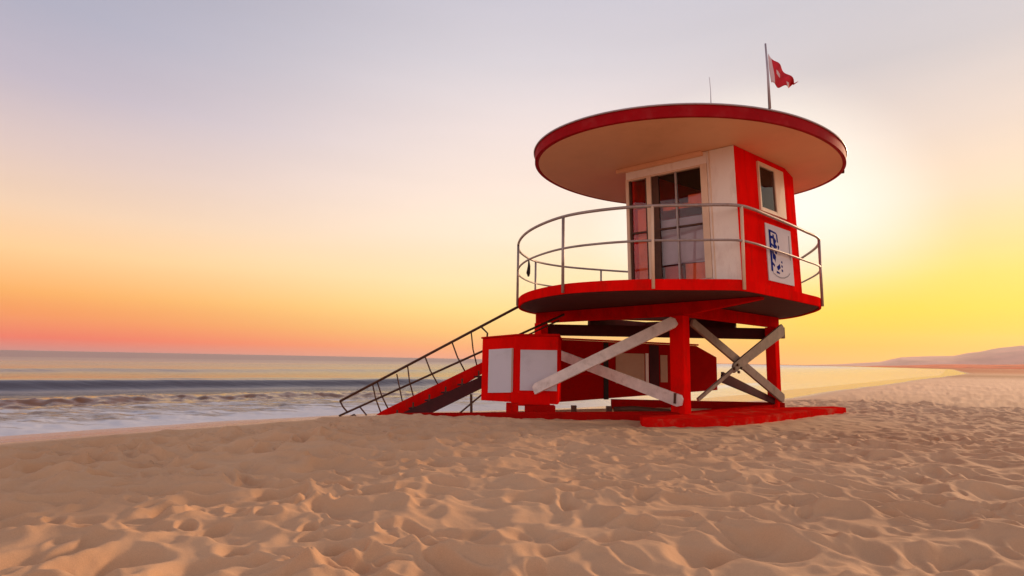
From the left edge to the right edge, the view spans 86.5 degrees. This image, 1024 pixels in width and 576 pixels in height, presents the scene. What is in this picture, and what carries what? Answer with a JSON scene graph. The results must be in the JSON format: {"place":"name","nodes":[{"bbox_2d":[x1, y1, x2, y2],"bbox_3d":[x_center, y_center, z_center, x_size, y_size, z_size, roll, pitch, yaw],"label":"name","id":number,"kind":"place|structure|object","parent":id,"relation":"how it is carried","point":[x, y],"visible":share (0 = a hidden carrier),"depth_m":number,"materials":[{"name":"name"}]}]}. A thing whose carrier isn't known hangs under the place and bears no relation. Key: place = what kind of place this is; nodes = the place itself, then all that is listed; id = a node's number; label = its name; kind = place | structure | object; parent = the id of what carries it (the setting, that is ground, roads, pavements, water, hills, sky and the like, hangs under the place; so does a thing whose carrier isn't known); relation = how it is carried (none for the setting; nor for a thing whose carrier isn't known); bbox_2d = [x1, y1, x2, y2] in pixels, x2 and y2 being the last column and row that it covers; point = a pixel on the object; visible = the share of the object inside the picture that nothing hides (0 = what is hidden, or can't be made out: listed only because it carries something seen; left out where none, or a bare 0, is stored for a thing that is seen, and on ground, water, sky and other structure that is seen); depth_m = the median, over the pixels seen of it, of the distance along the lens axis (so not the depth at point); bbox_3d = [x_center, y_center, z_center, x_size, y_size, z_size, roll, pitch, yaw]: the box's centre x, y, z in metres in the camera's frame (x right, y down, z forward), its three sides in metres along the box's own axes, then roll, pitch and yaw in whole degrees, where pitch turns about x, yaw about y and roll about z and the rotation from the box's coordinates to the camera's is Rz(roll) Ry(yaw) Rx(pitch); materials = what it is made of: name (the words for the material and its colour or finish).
{"place":"outdoors","nodes":[
{"label":"outdoors","id":0,"kind":"place"},
{"bbox_2d":[0,350,944,435],"bbox_3d":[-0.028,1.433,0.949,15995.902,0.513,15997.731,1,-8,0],"label":"sea","id":1,"kind":"structure","parent":0,"point":[51,391],"depth_m":24.04,"materials":[{"name":"liquid"}]},
{"bbox_2d":[0,363,1023,575],"bbox_3d":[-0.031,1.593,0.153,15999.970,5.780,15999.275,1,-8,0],"label":"beach","id":2,"kind":"structure","parent":0,"point":[919,476],"depth_m":3.81,"materials":[{"name":"beige sand"}]},
{"bbox_2d":[339,103,847,427],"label":"lifeguard tower","id":3,"kind":"structure","parent":2,"relation":"on","point":[747,172],"depth_m":9.09,"materials":[{"name":"red paint"}]},
{"bbox_2d":[526,261,529,276],"bbox_3d":[0.364,-0.446,12.073,0.083,0.392,0.084,-2,-8,22],"label":"strap","id":4,"kind":"object","parent":3,"relation":"hanging from","point":[528,271],"visible":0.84,"depth_m":12.04,"materials":[{"name":"black"}]},
{"bbox_2d":[638,208,647,278],"bbox_3d":[2.152,-0.659,8.858,0.253,1.300,0.093,-5,-10,39],"label":"curtain","id":5,"kind":"object","parent":3,"relation":"hanging from","point":[643,265],"visible":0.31,"depth_m":8.84,"materials":[{"name":"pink fabric"}]},
{"bbox_2d":[626,163,712,279],"bbox_3d":[2.446,-0.968,8.555,1.408,1.765,0.182,-5,-10,39],"label":"front window","id":6,"kind":"structure","parent":3,"relation":"in","point":[698,226],"depth_m":8.52,"materials":[{"name":"beige paint"}]},
{"bbox_2d":[663,193,701,211],"bbox_3d":[2.768,-1.357,8.523,0.843,0.200,0.044,-5,-10,39],"label":"rescue board","id":7,"kind":"object","parent":3,"relation":"attached to","point":[694,198],"visible":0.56,"depth_m":8.48,"materials":[{"name":"orange plastic"}]},
{"bbox_2d":[764,43,770,108],"bbox_3d":[3.440,-2.852,7.315,0.048,0.926,0.037,-2,-8,22],"label":"flagpole","id":8,"kind":"object","parent":3,"relation":"on","point":[768,89],"visible":1,"depth_m":7.29,"materials":[{"name":"grey metal"}]},
{"bbox_2d":[768,54,796,87],"bbox_3d":[3.639,-2.926,7.324,0.365,0.480,0.102,1,-8,0],"label":"flag","id":9,"kind":"object","parent":8,"relation":"attached to","point":[779,77],"visible":1,"depth_m":7.31,"materials":[{"name":"red fabric"}]},
{"bbox_2d":[756,161,786,219],"bbox_3d":[4.073,-1.525,8.590,0.850,0.780,0.114,7,-9,-37],"label":"side window","id":10,"kind":"structure","parent":3,"relation":"in","point":[771,192],"depth_m":8.56,"materials":[{"name":"beige paint"}]},
{"bbox_2d":[764,223,794,285],"bbox_3d":[4.211,-0.515,8.538,0.917,0.890,0.028,7,-10,-39],"label":"wall sign","id":11,"kind":"object","parent":3,"relation":"attached to","point":[780,267],"visible":0.98,"depth_m":8.50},
{"bbox_2d":[0,0,1023,364],"label":"sky","id":12,"kind":"structure","parent":0,"point":[345,178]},
{"bbox_2d":[665,266,684,278],"bbox_3d":[2.567,-0.183,8.559,0.280,0.305,0.147,-5,-10,39],"label":"storage crate","id":13,"kind":"object","parent":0,"point":[671,272],"visible":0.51,"depth_m":8.52,"materials":[{"name":"red plastic"}]},
{"bbox_2d":[685,262,705,278],"bbox_3d":[2.885,-0.221,8.263,0.450,0.315,0.167,-5,-10,39],"label":"locker","id":14,"kind":"object","parent":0,"point":[695,270],"visible":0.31,"depth_m":8.25,"materials":[{"name":"orange plastic"}]},
{"bbox_2d":[826,345,1023,365],"bbox_3d":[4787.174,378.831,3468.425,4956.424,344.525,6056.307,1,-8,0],"label":"hills","id":15,"kind":"structure","parent":0,"point":[1006,355],"depth_m":4199.86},
{"bbox_2d":[856,364,1023,368],"bbox_3d":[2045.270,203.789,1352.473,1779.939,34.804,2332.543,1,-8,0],"label":"distant shoreline","id":16,"kind":"structure","parent":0,"point":[1011,366],"depth_m":1809.15,"materials":[{"name":"beige sand"}]}
]}

